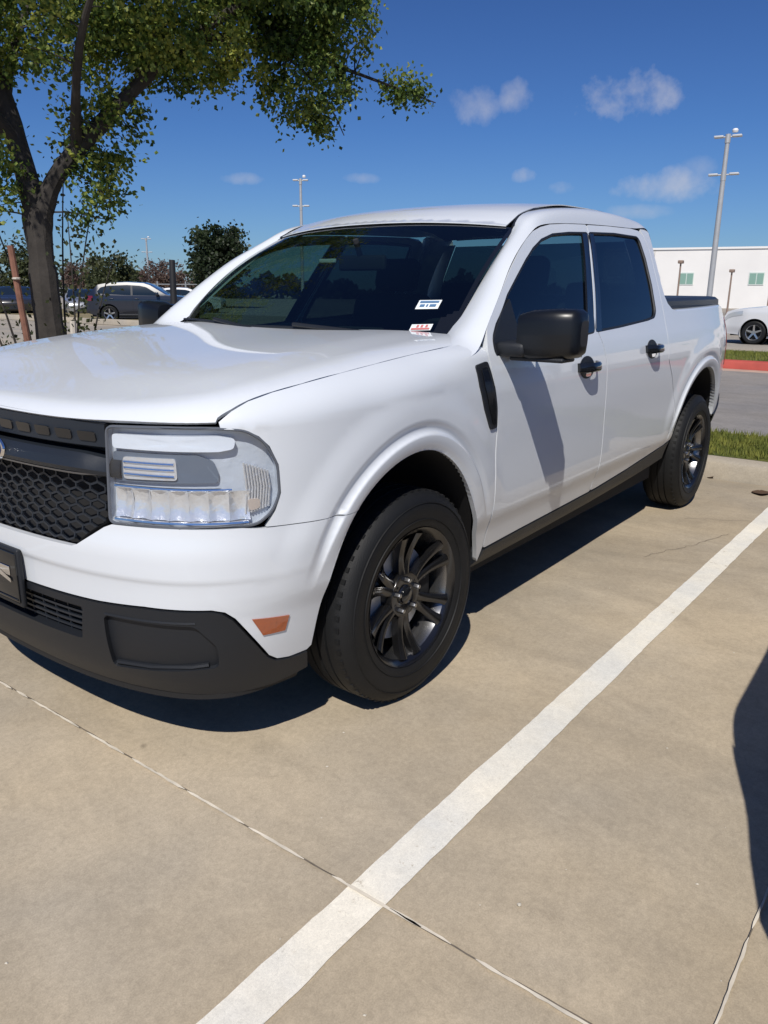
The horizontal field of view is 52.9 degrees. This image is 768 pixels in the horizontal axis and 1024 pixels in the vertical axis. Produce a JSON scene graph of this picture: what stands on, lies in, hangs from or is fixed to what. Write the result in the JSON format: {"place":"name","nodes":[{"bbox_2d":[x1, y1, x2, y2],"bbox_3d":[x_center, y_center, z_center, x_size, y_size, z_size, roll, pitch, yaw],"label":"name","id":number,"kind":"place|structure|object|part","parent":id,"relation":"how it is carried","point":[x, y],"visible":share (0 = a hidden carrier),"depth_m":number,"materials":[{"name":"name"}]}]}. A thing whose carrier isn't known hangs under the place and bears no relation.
{"place":"outdoors","nodes":[
{"label":"outdoors","id":0,"kind":"place"},
{"bbox_2d":[0,325,87,346],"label":"side lot","id":1,"kind":"structure","parent":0,"point":[6,331],"depth_m":23.67,"materials":[{"name":"grey concrete"}]},
{"bbox_2d":[0,309,137,325],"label":"lawn","id":2,"kind":"structure","parent":0,"point":[86,315],"depth_m":36.24,"materials":[{"name":"green plant"}]},
{"bbox_2d":[0,477,767,1023],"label":"parking lot","id":3,"kind":"structure","parent":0,"point":[632,797],"depth_m":2.00,"materials":[{"name":"concrete"}]},
{"bbox_2d":[7,245,30,341],"bbox_3d":[-3.622,-1.786,7.817,0.126,1.724,0.150,12,20,35],"label":"tree stake","id":4,"kind":"object","parent":3,"relation":"on","point":[16,278],"visible":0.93,"depth_m":7.67,"materials":[{"name":"brown wood"}]},
{"bbox_2d":[69,321,76,333],"bbox_3d":[-3.205,-1.474,8.047,0.106,1.002,0.107,12,20,35],"label":"tree stake","id":5,"kind":"object","parent":3,"relation":"on","point":[72,330],"visible":0.07,"depth_m":7.91,"materials":[{"name":"beige wood"}]},
{"bbox_2d":[0,681,419,926],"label":"joint filler","id":6,"kind":"object","parent":3,"relation":"on","point":[265,836],"visible":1,"depth_m":2.01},
{"bbox_2d":[196,887,382,1023],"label":"parking line","id":7,"kind":"object","parent":3,"relation":"on","point":[269,987],"visible":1,"depth_m":1.56,"materials":[{"name":"paint"}]},
{"bbox_2d":[0,680,591,1023],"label":"joint gap","id":8,"kind":"object","parent":3,"relation":"on","point":[350,884],"visible":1,"depth_m":1.61,"materials":[{"name":"beige concrete"}]},
{"bbox_2d":[0,203,726,701],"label":"pickup truck","id":9,"kind":"object","parent":3,"relation":"on","point":[348,453],"visible":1,"depth_m":2.43,"materials":[{"name":"white paint"}]},
{"label":"back window","id":10,"kind":"part","parent":9,"relation":"part of","materials":[{"name":"glass"}]},
{"bbox_3d":[0.652,-0.552,3.147,0.282,1.250,1.175,12,20,35],"label":"front door","id":11,"kind":"part","parent":9,"relation":"part of","materials":[{"name":"white paint"}]},
{"bbox_3d":[1.202,-0.763,3.860,0.293,1.273,1.129,12,20,35],"label":"rear door","id":12,"kind":"part","parent":9,"relation":"part of","materials":[{"name":"white paint"}]},
{"bbox_2d":[5,501,755,1015],"bbox_3d":[0.746,0.449,3.221,4.337,0.003,5.544,12,20,35],"label":"grit","id":13,"kind":"object","parent":3,"relation":"on","point":[321,817],"visible":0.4,"depth_m":1.79,"materials":[{"name":"beige gravel"}]},
{"bbox_2d":[391,908,588,1023],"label":"joint filler","id":14,"kind":"object","parent":3,"relation":"on","point":[564,1011],"visible":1,"depth_m":1.52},
{"bbox_2d":[351,508,767,903],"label":"parking line","id":15,"kind":"object","parent":3,"relation":"on","point":[388,875],"visible":1,"depth_m":2.31,"materials":[{"name":"paint"}]},
{"bbox_2d":[715,887,767,1023],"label":"joint filler","id":16,"kind":"object","parent":3,"relation":"on","point":[731,982],"visible":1,"depth_m":1.56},
{"bbox_2d":[752,490,767,493],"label":"fallen leaf","id":17,"kind":"object","parent":3,"relation":"on","point":[760,491],"visible":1,"depth_m":5.32,"materials":[{"name":"brown plant"}]},
{"bbox_2d":[0,298,767,351],"bbox_3d":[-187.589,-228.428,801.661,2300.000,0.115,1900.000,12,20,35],"label":"ground","id":18,"kind":"structure","parent":0,"point":[735,342],"depth_m":27.23,"materials":[{"name":"grey concrete"}]},
{"bbox_2d":[0,286,32,312],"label":"parked car","id":19,"kind":"object","parent":18,"relation":"on","point":[8,293],"visible":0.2,"depth_m":38.54,"materials":[{"name":"black paint"}]},
{"bbox_2d":[0,227,64,287],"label":"shrubby tree","id":20,"kind":"object","parent":18,"relation":"on","point":[22,272],"visible":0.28,"depth_m":45.82,"materials":[{"name":"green plant"}]},
{"bbox_2d":[0,314,138,325],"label":"kerb","id":21,"kind":"structure","parent":18,"relation":"on","point":[106,322],"depth_m":31.70,"materials":[{"name":"concrete"}]},
{"bbox_2d":[60,289,92,312],"bbox_3d":[-16.184,-11.185,41.494,2.220,1.555,4.880,-6,17,-22],"label":"parked car","id":22,"kind":"object","parent":18,"relation":"on","point":[69,293],"visible":0.26,"depth_m":39.79,"materials":[{"name":"silver metal"}]},
{"bbox_2d":[58,252,106,288],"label":"bare tree","id":23,"kind":"object","parent":18,"relation":"on","point":[67,276],"visible":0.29,"depth_m":66.75,"materials":[{"name":"brown plant"}]},
{"bbox_2d":[0,270,191,291],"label":"treeline","id":24,"kind":"object","parent":18,"relation":"on","point":[76,277],"depth_m":139.40,"materials":[{"name":"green plant"}]},
{"bbox_2d":[77,245,142,288],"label":"shrubby tree","id":25,"kind":"object","parent":18,"relation":"on","point":[123,272],"visible":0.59,"depth_m":51.66,"materials":[{"name":"green plant"}]},
{"bbox_2d":[59,281,196,292],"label":"fence","id":26,"kind":"object","parent":18,"relation":"on","point":[157,284],"visible":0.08,"depth_m":68.89,"materials":[{"name":"grey metal"}]},
{"bbox_2d":[86,282,183,318],"bbox_3d":[-9.959,-8.783,32.474,4.742,1.710,2.240,-1,16,-6],"label":"parked suv","id":27,"kind":"object","parent":18,"relation":"on","point":[119,303],"visible":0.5,"depth_m":31.54,"materials":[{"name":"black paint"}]},
{"bbox_3d":[-10.413,-9.040,31.504,2.477,0.410,0.164,-1,16,-6],"label":"side window","id":28,"kind":"part","parent":27,"relation":"part of","materials":[{"name":"black glass"}]},
{"bbox_2d":[141,236,152,279],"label":"light pole","id":29,"kind":"object","parent":18,"relation":"on","point":[147,253],"visible":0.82,"depth_m":72.92,"materials":[{"name":"white metal"}]},
{"bbox_2d":[137,253,190,287],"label":"bare tree","id":30,"kind":"object","parent":18,"relation":"on","point":[159,276],"visible":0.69,"depth_m":73.25,"materials":[{"name":"brown plant"}]},
{"bbox_2d":[169,260,176,303],"bbox_3d":[-7.638,-7.902,28.022,0.282,2.373,0.451,-5,17,-17],"label":"leaning post","id":31,"kind":"object","parent":18,"relation":"on","point":[173,288],"visible":0.6,"depth_m":27.87,"materials":[{"name":"black metal"}]},
{"bbox_2d":[164,287,193,295],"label":"parked suv","id":32,"kind":"object","parent":18,"relation":"on","point":[183,291],"visible":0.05,"depth_m":51.50,"materials":[{"name":"grey metal"}]},
{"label":"side window","id":33,"kind":"part","parent":32,"relation":"part of","materials":[{"name":"black glass"}]},
{"bbox_2d":[186,272,195,287],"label":"bare tree","id":34,"kind":"object","parent":18,"relation":"on","point":[191,281],"visible":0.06,"depth_m":76.10,"materials":[{"name":"brown plant"}]},
{"bbox_2d":[184,270,201,287],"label":"shrub","id":35,"kind":"object","parent":18,"relation":"on","point":[193,280],"visible":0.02,"depth_m":68.92,"materials":[{"name":"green plant"}]},
{"bbox_2d":[182,217,250,285],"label":"tree","id":36,"kind":"object","parent":18,"relation":"on","point":[217,249],"visible":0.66,"depth_m":63.74,"materials":[{"name":"green plant"}]},
{"bbox_2d":[0,0,442,345],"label":"tree","id":37,"kind":"object","parent":18,"relation":"on","point":[140,35],"visible":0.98,"depth_m":7.75,"materials":[{"name":"green plant"}]},
{"bbox_2d":[292,175,308,224],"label":"light pole","id":38,"kind":"object","parent":18,"relation":"on","point":[300,206],"visible":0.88,"depth_m":64.89,"materials":[{"name":"white metal"}]},
{"bbox_2d":[676,260,683,295],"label":"lamp post","id":39,"kind":"object","parent":18,"relation":"on","point":[680,262],"visible":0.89,"depth_m":53.78,"materials":[{"name":"brown"}]},
{"bbox_2d":[706,128,742,295],"bbox_3d":[16.920,-14.364,39.237,1.426,9.300,0.600,9,18,28],"label":"light pole","id":40,"kind":"object","parent":18,"relation":"on","point":[727,137],"visible":0.92,"depth_m":38.85,"materials":[{"name":"grey metal"}]},
{"bbox_2d":[725,269,734,314],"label":"lamp post","id":41,"kind":"object","parent":18,"relation":"on","point":[731,270],"visible":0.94,"depth_m":56.25,"materials":[{"name":"brown"}]},
{"bbox_2d":[703,455,767,485],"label":"kerb","id":42,"kind":"structure","parent":18,"relation":"on","point":[747,471],"depth_m":5.64,"materials":[{"name":"concrete"}]},
{"bbox_2d":[723,359,767,370],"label":"fire lane kerb","id":43,"kind":"structure","parent":18,"relation":"on","point":[746,365],"depth_m":13.88,"materials":[{"name":"red paint"}]},
{"bbox_2d":[723,368,767,372],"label":"gutter","id":44,"kind":"object","parent":18,"relation":"on","point":[741,370],"visible":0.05,"depth_m":13.75,"materials":[{"name":"beige concrete"}]},
{"bbox_2d":[724,306,767,344],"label":"parked car","id":45,"kind":"object","parent":18,"relation":"on","point":[749,325],"visible":0.98,"depth_m":23.24,"materials":[{"name":"white metal"}]},
{"bbox_2d":[0,0,767,281],"label":"sky","id":46,"kind":"structure","parent":0,"point":[617,107],"materials":[{"name":"blue"}]},
{"bbox_2d":[653,246,767,307],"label":"building","id":47,"kind":"structure","parent":0,"point":[749,283],"depth_m":83.61,"materials":[{"name":"white"}]},
{"bbox_2d":[679,272,693,284],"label":"window","id":48,"kind":"structure","parent":47,"relation":"in","point":[685,278],"depth_m":84.99,"materials":[{"name":"green glass"}]},
{"bbox_2d":[748,272,764,284],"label":"window","id":49,"kind":"structure","parent":47,"relation":"in","point":[755,278],"depth_m":82.12,"materials":[{"name":"green glass"}]},
{"bbox_2d":[708,427,767,460],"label":"grass","id":50,"kind":"structure","parent":0,"point":[745,442],"depth_m":6.22,"materials":[{"name":"green plant"}]},
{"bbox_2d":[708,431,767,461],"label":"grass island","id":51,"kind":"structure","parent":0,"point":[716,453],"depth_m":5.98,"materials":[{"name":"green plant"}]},
{"bbox_2d":[711,370,767,435],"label":"drive lane","id":52,"kind":"structure","parent":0,"point":[743,402],"depth_m":9.70,"materials":[{"name":"concrete"}]},
{"bbox_2d":[725,348,767,360],"bbox_3d":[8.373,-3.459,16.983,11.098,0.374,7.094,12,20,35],"label":"grass","id":53,"kind":"structure","parent":0,"point":[746,353],"depth_m":15.22,"materials":[{"name":"green plant"}]}
]}

